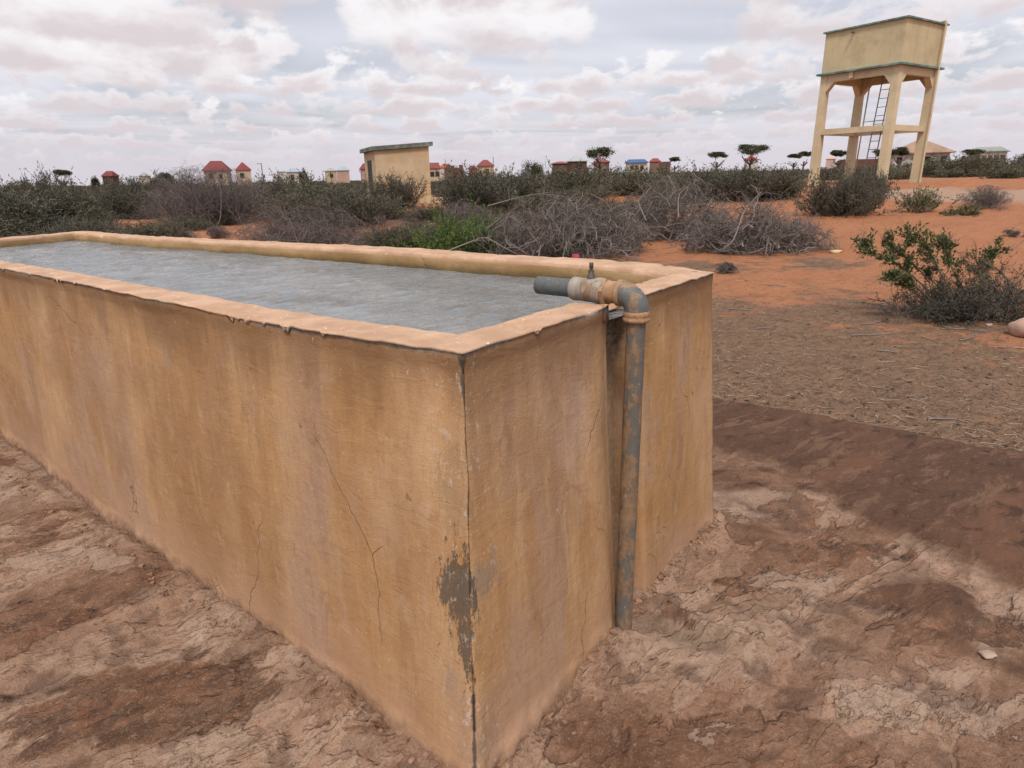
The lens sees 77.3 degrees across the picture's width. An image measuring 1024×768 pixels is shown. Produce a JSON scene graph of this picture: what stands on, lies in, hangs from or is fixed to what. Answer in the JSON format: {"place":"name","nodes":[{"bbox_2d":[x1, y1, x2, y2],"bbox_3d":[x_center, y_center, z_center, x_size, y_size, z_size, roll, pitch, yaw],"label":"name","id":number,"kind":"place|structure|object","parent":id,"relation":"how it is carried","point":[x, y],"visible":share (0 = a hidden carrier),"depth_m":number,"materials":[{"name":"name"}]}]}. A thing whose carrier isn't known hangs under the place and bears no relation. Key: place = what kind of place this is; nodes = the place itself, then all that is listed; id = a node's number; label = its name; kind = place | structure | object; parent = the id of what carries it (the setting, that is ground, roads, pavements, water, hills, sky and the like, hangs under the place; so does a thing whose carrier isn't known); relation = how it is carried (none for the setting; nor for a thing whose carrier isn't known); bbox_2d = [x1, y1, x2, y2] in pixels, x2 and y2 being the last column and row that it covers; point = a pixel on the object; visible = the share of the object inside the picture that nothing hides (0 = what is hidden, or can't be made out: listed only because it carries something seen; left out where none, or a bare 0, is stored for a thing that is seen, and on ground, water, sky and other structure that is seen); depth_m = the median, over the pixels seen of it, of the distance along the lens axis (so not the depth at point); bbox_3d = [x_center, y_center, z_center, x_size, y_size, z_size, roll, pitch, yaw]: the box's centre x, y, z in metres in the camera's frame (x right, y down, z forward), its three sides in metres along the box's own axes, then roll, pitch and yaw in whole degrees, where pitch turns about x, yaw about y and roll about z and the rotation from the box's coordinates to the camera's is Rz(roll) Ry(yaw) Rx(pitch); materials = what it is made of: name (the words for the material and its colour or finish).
{"place":"outdoors","nodes":[
{"label":"outdoors","id":0,"kind":"place"},
{"bbox_2d":[0,176,1023,767],"bbox_3d":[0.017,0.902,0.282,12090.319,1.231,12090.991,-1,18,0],"label":"ground","id":1,"kind":"structure","parent":0,"point":[852,594],"depth_m":2.39,"materials":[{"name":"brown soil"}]},
{"bbox_2d":[0,175,40,206],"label":"dark bush","id":2,"kind":"object","parent":1,"relation":"on","point":[5,188],"visible":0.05,"depth_m":32.05,"materials":[{"name":"green plant"}]},
{"bbox_2d":[0,217,60,237],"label":"scrub bush","id":3,"kind":"object","parent":1,"relation":"on","point":[11,229],"visible":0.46,"depth_m":16.62,"materials":[{"name":"green plant"}]},
{"bbox_2d":[0,224,78,237],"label":"bush","id":4,"kind":"object","parent":1,"relation":"on","point":[25,233],"visible":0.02,"depth_m":13.41,"materials":[{"name":"green plant"}]},
{"bbox_2d":[7,160,84,202],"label":"spiky bush","id":5,"kind":"object","parent":1,"relation":"on","point":[44,178],"visible":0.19,"depth_m":22.04,"materials":[{"name":"green plant"}]},
{"bbox_2d":[0,208,111,235],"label":"bush","id":6,"kind":"object","parent":1,"relation":"on","point":[50,220],"visible":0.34,"depth_m":17.22,"materials":[{"name":"green plant"}]},
{"bbox_2d":[0,181,114,225],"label":"dark bush","id":7,"kind":"object","parent":1,"relation":"on","point":[24,208],"visible":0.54,"depth_m":18.09,"materials":[{"name":"green plant"}]},
{"bbox_2d":[6,174,113,221],"bbox_3d":[-13.342,-5.425,19.107,2.616,1.656,3.048,-3,18,-7],"label":"dark bush","id":8,"kind":"object","parent":1,"relation":"on","point":[59,190],"visible":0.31,"depth_m":19.07,"materials":[{"name":"green plant"}]},
{"bbox_2d":[31,214,129,233],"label":"bush","id":9,"kind":"object","parent":1,"relation":"on","point":[106,226],"visible":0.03,"depth_m":15.84,"materials":[{"name":"green plant"}]},
{"bbox_2d":[42,212,127,233],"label":"bush","id":10,"kind":"object","parent":1,"relation":"on","point":[89,227],"visible":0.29,"depth_m":14.77,"materials":[{"name":"green plant"}]},
{"bbox_2d":[71,207,124,228],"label":"bush","id":11,"kind":"object","parent":1,"relation":"on","point":[104,218],"visible":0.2,"depth_m":18.78,"materials":[{"name":"green plant"}]},
{"bbox_2d":[101,171,118,187],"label":"brick house","id":12,"kind":"structure","parent":1,"relation":"on","point":[111,176],"depth_m":120.38,"materials":[{"name":"metal"}]},
{"bbox_2d":[86,174,163,218],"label":"dark bush","id":13,"kind":"object","parent":1,"relation":"on","point":[117,206],"visible":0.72,"depth_m":23.26,"materials":[{"name":"green plant"}]},
{"bbox_2d":[118,206,169,219],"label":"bush","id":14,"kind":"object","parent":1,"relation":"on","point":[130,215],"visible":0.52,"depth_m":23.14,"materials":[{"name":"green plant"}]},
{"bbox_2d":[84,168,217,194],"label":"dark bush","id":15,"kind":"object","parent":1,"relation":"on","point":[150,180],"visible":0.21,"depth_m":58.27,"materials":[{"name":"green plant"}]},
{"bbox_2d":[109,215,195,236],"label":"bush","id":16,"kind":"object","parent":1,"relation":"on","point":[157,231],"visible":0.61,"depth_m":16.10,"materials":[{"name":"green plant"}]},
{"bbox_2d":[151,214,219,231],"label":"bush","id":17,"kind":"object","parent":1,"relation":"on","point":[198,224],"visible":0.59,"depth_m":18.23,"materials":[{"name":"green plant"}]},
{"bbox_2d":[120,157,280,230],"bbox_3d":[-9.391,-6.075,20.224,5.611,2.058,5.623,-17,24,-41],"label":"leafless shrub","id":18,"kind":"object","parent":1,"relation":"on","point":[206,200],"visible":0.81,"depth_m":19.74,"materials":[{"name":"grey plant"}]},
{"bbox_2d":[201,161,231,185],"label":"cream house","id":19,"kind":"structure","parent":1,"relation":"on","point":[217,164],"depth_m":115.67,"materials":[{"name":"metal"}]},
{"bbox_2d":[205,225,235,238],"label":"dry tuft","id":20,"kind":"object","parent":1,"relation":"on","point":[212,231],"visible":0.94,"depth_m":16.11,"materials":[{"name":"grey plant"}]},
{"bbox_2d":[202,205,243,225],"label":"bush","id":21,"kind":"object","parent":1,"relation":"on","point":[229,222],"visible":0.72,"depth_m":19.63,"materials":[{"name":"green plant"}]},
{"bbox_2d":[235,162,251,185],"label":"tower house","id":22,"kind":"structure","parent":1,"relation":"on","point":[245,171],"depth_m":115.42,"materials":[{"name":"metal"}]},
{"bbox_2d":[238,173,330,202],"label":"dark bush","id":23,"kind":"object","parent":1,"relation":"on","point":[280,187],"visible":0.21,"depth_m":23.31,"materials":[{"name":"green plant"}]},
{"bbox_2d":[243,167,340,193],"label":"olive bush","id":24,"kind":"object","parent":1,"relation":"on","point":[306,180],"visible":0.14,"depth_m":31.92,"materials":[{"name":"green plant"}]},
{"bbox_2d":[216,193,387,245],"bbox_3d":[-4.827,-3.844,14.815,4.390,1.182,3.299,-1,18,0],"label":"bush","id":25,"kind":"object","parent":1,"relation":"on","point":[318,232],"visible":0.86,"depth_m":14.57,"materials":[{"name":"grey plant"}]},
{"bbox_2d":[244,174,389,223],"bbox_3d":[-5.966,-5.726,19.928,4.919,1.589,3.813,12,22,36],"label":"grey green bush","id":26,"kind":"object","parent":1,"relation":"on","point":[301,197],"visible":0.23,"depth_m":19.58,"materials":[{"name":"green plant"}]},
{"bbox_2d":[325,168,336,182],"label":"cream house","id":27,"kind":"structure","parent":1,"relation":"on","point":[333,173],"depth_m":140.51,"materials":[{"name":"paint"}]},
{"bbox_2d":[336,166,349,183],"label":"pinkish house","id":28,"kind":"structure","parent":1,"relation":"on","point":[343,175],"depth_m":138.48,"materials":[{"name":"paint"}]},
{"bbox_2d":[285,182,407,228],"bbox_3d":[-4.748,-5.084,18.237,2.955,1.375,4.005,9,21,29],"label":"grey green bush","id":29,"kind":"object","parent":1,"relation":"on","point":[370,207],"visible":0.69,"depth_m":18.03,"materials":[{"name":"green plant"}]},
{"bbox_2d":[0,231,713,767],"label":"water trough","id":30,"kind":"object","parent":1,"relation":"on","point":[406,531],"visible":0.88,"depth_m":1.94,"materials":[{"name":"paint"}]},
{"bbox_2d":[0,240,622,334],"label":"water","id":31,"kind":"structure","parent":30,"relation":"in","point":[455,302],"depth_m":2.84,"materials":[{"name":"grey liquid"}]},
{"bbox_2d":[350,194,415,220],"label":"bush","id":32,"kind":"object","parent":1,"relation":"on","point":[400,208],"visible":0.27,"depth_m":20.41,"materials":[{"name":"green plant"}]},
{"bbox_2d":[348,212,426,247],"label":"bush","id":33,"kind":"object","parent":1,"relation":"on","point":[365,242],"visible":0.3,"depth_m":13.69,"materials":[{"name":"green plant"}]},
{"bbox_2d":[347,220,433,247],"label":"bush","id":34,"kind":"object","parent":1,"relation":"on","point":[406,237],"visible":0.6,"depth_m":13.37,"materials":[{"name":"green plant"}]},
{"bbox_2d":[354,168,429,208],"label":"leaning bush","id":35,"kind":"object","parent":1,"relation":"on","point":[406,190],"visible":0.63,"depth_m":24.33,"materials":[{"name":"green plant"}]},
{"bbox_2d":[359,142,432,203],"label":"pump shed","id":36,"kind":"structure","parent":1,"relation":"on","point":[402,159],"depth_m":26.85,"materials":[{"name":"paint"}]},
{"bbox_2d":[397,215,443,230],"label":"bush","id":37,"kind":"object","parent":1,"relation":"on","point":[419,224],"visible":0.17,"depth_m":16.09,"materials":[{"name":"green plant"}]},
{"bbox_2d":[4,167,840,195],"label":"distant scrub","id":38,"kind":"object","parent":1,"relation":"on","point":[357,182],"visible":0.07,"depth_m":105.79,"materials":[{"name":"green plant"}]},
{"bbox_2d":[394,200,463,222],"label":"bush","id":39,"kind":"object","parent":1,"relation":"on","point":[422,213],"visible":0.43,"depth_m":19.03,"materials":[{"name":"green plant"}]},
{"bbox_2d":[429,163,440,181],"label":"cream house","id":40,"kind":"structure","parent":1,"relation":"on","point":[433,173],"depth_m":110.38,"materials":[{"name":"paint"}]},
{"bbox_2d":[382,193,515,254],"bbox_3d":[-1.170,-3.041,12.791,2.710,1.495,2.311,-7,19,-19],"label":"green shrub","id":41,"kind":"object","parent":1,"relation":"on","point":[456,239],"visible":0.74,"depth_m":12.58,"materials":[{"name":"green plant"}]},
{"bbox_2d":[444,165,463,179],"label":"brick wall","id":42,"kind":"structure","parent":1,"relation":"on","point":[452,168],"depth_m":100.00,"materials":[{"name":"brown brick"}]},
{"bbox_2d":[425,198,491,225],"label":"bush","id":43,"kind":"object","parent":1,"relation":"on","point":[461,213],"visible":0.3,"depth_m":17.57,"materials":[{"name":"green plant"}]},
{"bbox_2d":[430,159,520,212],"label":"dark bush","id":44,"kind":"object","parent":1,"relation":"on","point":[459,191],"visible":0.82,"depth_m":20.10,"materials":[{"name":"green plant"}]},
{"bbox_2d":[476,160,494,175],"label":"cream house","id":45,"kind":"structure","parent":1,"relation":"on","point":[486,164],"depth_m":118.45,"materials":[{"name":"metal"}]},
{"bbox_2d":[459,205,516,229],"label":"bush","id":46,"kind":"object","parent":1,"relation":"on","point":[487,218],"visible":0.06,"depth_m":15.23,"materials":[{"name":"green plant"}]},
{"bbox_2d":[449,229,528,254],"bbox_3d":[-0.286,-2.048,9.669,1.266,0.649,0.563,4,19,17],"label":"dead bough","id":47,"kind":"object","parent":1,"relation":"on","point":[480,238],"visible":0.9,"depth_m":9.69,"materials":[{"name":"grey wood"}]},
{"bbox_2d":[469,238,516,254],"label":"olive shrub","id":48,"kind":"object","parent":1,"relation":"on","point":[493,251],"visible":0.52,"depth_m":12.53,"materials":[{"name":"green plant"}]},
{"bbox_2d":[454,217,552,244],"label":"bush","id":49,"kind":"object","parent":1,"relation":"on","point":[497,227],"visible":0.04,"depth_m":14.12,"materials":[{"name":"grey plant"}]},
{"bbox_2d":[470,165,580,207],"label":"dark bush","id":50,"kind":"object","parent":1,"relation":"on","point":[523,187],"visible":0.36,"depth_m":22.84,"materials":[{"name":"green plant"}]},
{"bbox_2d":[520,159,545,176],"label":"round tree","id":51,"kind":"object","parent":1,"relation":"on","point":[531,168],"visible":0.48,"depth_m":79.84,"materials":[{"name":"green plant"}]},
{"bbox_2d":[492,188,583,213],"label":"scrub bush","id":52,"kind":"object","parent":1,"relation":"on","point":[535,200],"visible":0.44,"depth_m":20.66,"materials":[{"name":"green plant"}]},
{"bbox_2d":[467,161,662,258],"bbox_3d":[1.049,-3.449,12.402,3.828,1.856,3.358,5,19,17],"label":"brushwood heap","id":53,"kind":"object","parent":1,"relation":"on","point":[537,241],"visible":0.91,"depth_m":12.24,"materials":[{"name":"grey wood"}]},
{"bbox_2d":[547,237,585,257],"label":"dark shrub","id":54,"kind":"object","parent":1,"relation":"on","point":[561,252],"visible":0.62,"depth_m":11.99,"materials":[{"name":"grey plant"}]},
{"bbox_2d":[517,156,622,198],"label":"grey green bush","id":55,"kind":"object","parent":1,"relation":"on","point":[565,178],"visible":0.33,"depth_m":24.91,"materials":[{"name":"green plant"}]},
{"bbox_2d":[538,185,603,206],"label":"bush","id":56,"kind":"object","parent":1,"relation":"on","point":[569,194],"visible":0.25,"depth_m":21.43,"materials":[{"name":"green plant"}]},
{"bbox_2d":[566,156,587,175],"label":"brick house","id":57,"kind":"structure","parent":1,"relation":"on","point":[573,161],"depth_m":118.56,"materials":[{"name":"metal"}]},
{"bbox_2d":[562,181,607,203],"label":"bush","id":58,"kind":"object","parent":1,"relation":"on","point":[593,191],"visible":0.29,"depth_m":23.23,"materials":[{"name":"green plant"}]},
{"bbox_2d":[533,262,649,629],"bbox_3d":[0.253,0.250,2.143,0.392,1.300,0.085,12,22,35],"label":"water pipe","id":59,"kind":"object","parent":1,"relation":"on","point":[630,298],"visible":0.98,"depth_m":1.98,"materials":[{"name":"metal"}]},
{"bbox_2d":[556,162,641,187],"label":"dark bush","id":60,"kind":"object","parent":1,"relation":"on","point":[602,172],"visible":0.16,"depth_m":31.23,"materials":[{"name":"green plant"}]},
{"bbox_2d":[585,146,615,173],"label":"acacia tree","id":61,"kind":"object","parent":1,"relation":"on","point":[603,150],"visible":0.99,"depth_m":74.92,"materials":[{"name":"green plant"}]},
{"bbox_2d":[585,193,627,213],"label":"bush","id":62,"kind":"object","parent":1,"relation":"on","point":[603,204],"visible":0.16,"depth_m":18.47,"materials":[{"name":"grey plant"}]},
{"bbox_2d":[624,159,648,172],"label":"blue roofed house","id":63,"kind":"structure","parent":1,"relation":"on","point":[638,162],"depth_m":135.41,"materials":[{"name":"metal"}]},
{"bbox_2d":[600,160,694,196],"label":"olive bush","id":64,"kind":"object","parent":1,"relation":"on","point":[625,185],"visible":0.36,"depth_m":26.61,"materials":[{"name":"green plant"}]},
{"bbox_2d":[612,190,686,222],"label":"bush","id":65,"kind":"object","parent":1,"relation":"on","point":[615,204],"visible":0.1,"depth_m":17.18,"materials":[{"name":"grey plant"}]},
{"bbox_2d":[631,171,679,195],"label":"scrub bush","id":66,"kind":"object","parent":1,"relation":"on","point":[638,189],"visible":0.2,"depth_m":24.68,"materials":[{"name":"green plant"}]},
{"bbox_2d":[635,181,696,208],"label":"bush","id":67,"kind":"object","parent":1,"relation":"on","point":[671,187],"visible":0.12,"depth_m":20.25,"materials":[{"name":"green plant"}]},
{"bbox_2d":[610,168,746,241],"bbox_3d":[3.629,-3.998,14.085,3.539,1.570,3.194,4,19,15],"label":"brushwood heap","id":68,"kind":"object","parent":1,"relation":"on","point":[672,232],"visible":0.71,"depth_m":13.96,"materials":[{"name":"grey wood"}]},
{"bbox_2d":[638,173,678,220],"bbox_3d":[3.030,-3.981,13.500,0.979,1.036,0.530,12,22,35],"label":"dead bough","id":69,"kind":"object","parent":68,"relation":"on","point":[643,196],"visible":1,"depth_m":13.52,"materials":[{"name":"grey wood"}]},
{"bbox_2d":[658,156,748,201],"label":"dark bush","id":70,"kind":"object","parent":1,"relation":"on","point":[697,174],"visible":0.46,"depth_m":22.11,"materials":[{"name":"green plant"}]},
{"bbox_2d":[707,151,728,170],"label":"acacia tree","id":71,"kind":"object","parent":1,"relation":"on","point":[719,154],"visible":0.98,"depth_m":89.86,"materials":[{"name":"green plant"}]},
{"bbox_2d":[714,261,739,273],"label":"dry tuft","id":72,"kind":"object","parent":1,"relation":"on","point":[725,267],"visible":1,"depth_m":10.01,"materials":[{"name":"grey plant"}]},
{"bbox_2d":[718,192,761,257],"bbox_3d":[4.011,-2.785,11.287,1.163,1.144,0.467,-18,24,-42],"label":"dead bough","id":73,"kind":"object","parent":1,"relation":"on","point":[756,197],"visible":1,"depth_m":11.43,"materials":[{"name":"grey wood"}]},
{"bbox_2d":[696,158,809,202],"bbox_3d":[8.000,-6.887,21.746,2.890,1.485,3.917,-18,24,-41],"label":"dark bush","id":74,"kind":"object","parent":1,"relation":"on","point":[750,177],"visible":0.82,"depth_m":21.30,"materials":[{"name":"green plant"}]},
{"bbox_2d":[735,144,771,168],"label":"acacia tree","id":75,"kind":"object","parent":1,"relation":"on","point":[756,149],"visible":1,"depth_m":71.75,"materials":[{"name":"green plant"}]},
{"bbox_2d":[667,182,869,257],"bbox_3d":[4.726,-3.232,12.300,3.871,1.334,2.813,-1,18,0],"label":"brushwood heap","id":76,"kind":"object","parent":1,"relation":"on","point":[768,234],"visible":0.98,"depth_m":12.05,"materials":[{"name":"grey wood"}]},
{"bbox_2d":[740,161,821,198],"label":"olive bush","id":77,"kind":"object","parent":1,"relation":"on","point":[789,185],"visible":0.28,"depth_m":21.61,"materials":[{"name":"green plant"}]},
{"bbox_2d":[599,241,1023,450],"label":"twig litter","id":78,"kind":"object","parent":1,"relation":"on","point":[839,378],"visible":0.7,"depth_m":4.89,"materials":[{"name":"plant"}]},
{"bbox_2d":[803,165,841,179],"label":"scrub bush","id":79,"kind":"object","parent":1,"relation":"on","point":[826,170],"visible":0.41,"depth_m":41.43,"materials":[{"name":"green plant"}]},
{"bbox_2d":[829,149,846,166],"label":"acacia tree","id":80,"kind":"object","parent":1,"relation":"on","point":[839,153],"visible":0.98,"depth_m":84.88,"materials":[{"name":"green plant"}]},
{"bbox_2d":[777,159,903,217],"bbox_3d":[8.611,-5.141,16.807,3.054,1.627,2.368,9,21,29],"label":"round bush","id":81,"kind":"object","parent":1,"relation":"on","point":[850,198],"visible":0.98,"depth_m":16.53,"materials":[{"name":"green plant"}]},
{"bbox_2d":[839,159,877,168],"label":"brick wall","id":82,"kind":"structure","parent":1,"relation":"on","point":[869,163],"depth_m":105.07,"materials":[{"name":"brown brick"}]},
{"bbox_2d":[831,163,898,197],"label":"dark bush","id":83,"kind":"object","parent":1,"relation":"on","point":[874,178],"visible":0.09,"depth_m":19.49,"materials":[{"name":"green plant"}]},
{"bbox_2d":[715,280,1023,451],"bbox_3d":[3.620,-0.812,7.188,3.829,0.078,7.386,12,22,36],"label":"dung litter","id":84,"kind":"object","parent":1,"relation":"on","point":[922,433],"visible":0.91,"depth_m":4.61,"materials":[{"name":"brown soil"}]},
{"bbox_2d":[808,15,949,185],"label":"water tower","id":85,"kind":"structure","parent":1,"relation":"on","point":[863,59],"depth_m":26.79,"materials":[{"name":"paint"}]},
{"bbox_2d":[888,166,910,179],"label":"scrub bush","id":86,"kind":"object","parent":1,"relation":"on","point":[903,175],"visible":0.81,"depth_m":38.63,"materials":[{"name":"green plant"}]},
{"bbox_2d":[891,147,909,166],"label":"acacia tree","id":87,"kind":"object","parent":1,"relation":"on","point":[900,151],"visible":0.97,"depth_m":79.83,"materials":[{"name":"green plant"}]},
{"bbox_2d":[890,141,956,165],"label":"house","id":88,"kind":"structure","parent":1,"relation":"on","point":[931,148],"depth_m":92.62,"materials":[{"name":"metal"}]},
{"bbox_2d":[888,183,966,212],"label":"green shrub","id":89,"kind":"object","parent":1,"relation":"on","point":[918,206],"visible":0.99,"depth_m":16.56,"materials":[{"name":"green plant"}]},
{"bbox_2d":[850,221,1023,328],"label":"leafy thorn shrub","id":90,"kind":"object","parent":1,"relation":"on","point":[985,298],"visible":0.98,"depth_m":6.75,"materials":[{"name":"green plant"}]},
{"bbox_2d":[925,165,974,177],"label":"scrub bush","id":91,"kind":"object","parent":1,"relation":"on","point":[955,173],"visible":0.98,"depth_m":42.46,"materials":[{"name":"green plant"}]},
{"bbox_2d":[938,200,983,215],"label":"green shrub","id":92,"kind":"object","parent":1,"relation":"on","point":[962,211],"visible":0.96,"depth_m":15.68,"materials":[{"name":"green plant"}]},
{"bbox_2d":[910,151,1023,176],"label":"grey green bush","id":93,"kind":"object","parent":1,"relation":"on","point":[930,165],"visible":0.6,"depth_m":44.91,"materials":[{"name":"green plant"}]},
{"bbox_2d":[949,184,1014,210],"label":"dry shrub","id":94,"kind":"object","parent":1,"relation":"on","point":[985,199],"visible":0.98,"depth_m":16.44,"materials":[{"name":"grey plant"}]},
{"bbox_2d":[978,650,996,658],"bbox_3d":[1.552,0.882,2.085,0.047,0.017,0.034,-1,18,0],"label":"stone","id":95,"kind":"object","parent":1,"relation":"on","point":[987,654],"visible":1,"depth_m":2.08,"materials":[{"name":"beige stone"}]},
{"bbox_2d":[966,146,1010,157],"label":"long house","id":96,"kind":"structure","parent":1,"relation":"on","point":[1000,150],"depth_m":100.63,"materials":[{"name":"metal"}]},
{"bbox_2d":[959,150,1018,175],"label":"dark bush","id":97,"kind":"object","parent":1,"relation":"on","point":[996,160],"visible":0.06,"depth_m":46.32,"materials":[{"name":"green plant"}]},
{"bbox_2d":[971,163,1023,178],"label":"scrub bush","id":98,"kind":"object","parent":1,"relation":"on","point":[1008,174],"visible":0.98,"depth_m":34.52,"materials":[{"name":"green plant"}]},
{"bbox_2d":[1007,318,1023,337],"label":"boulder","id":99,"kind":"object","parent":1,"relation":"on","point":[1016,328],"visible":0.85,"depth_m":6.03,"materials":[{"name":"stone"}]},
{"bbox_2d":[0,0,1023,187],"label":"sky","id":100,"kind":"structure","parent":0,"point":[125,87],"materials":[{"name":"white"}]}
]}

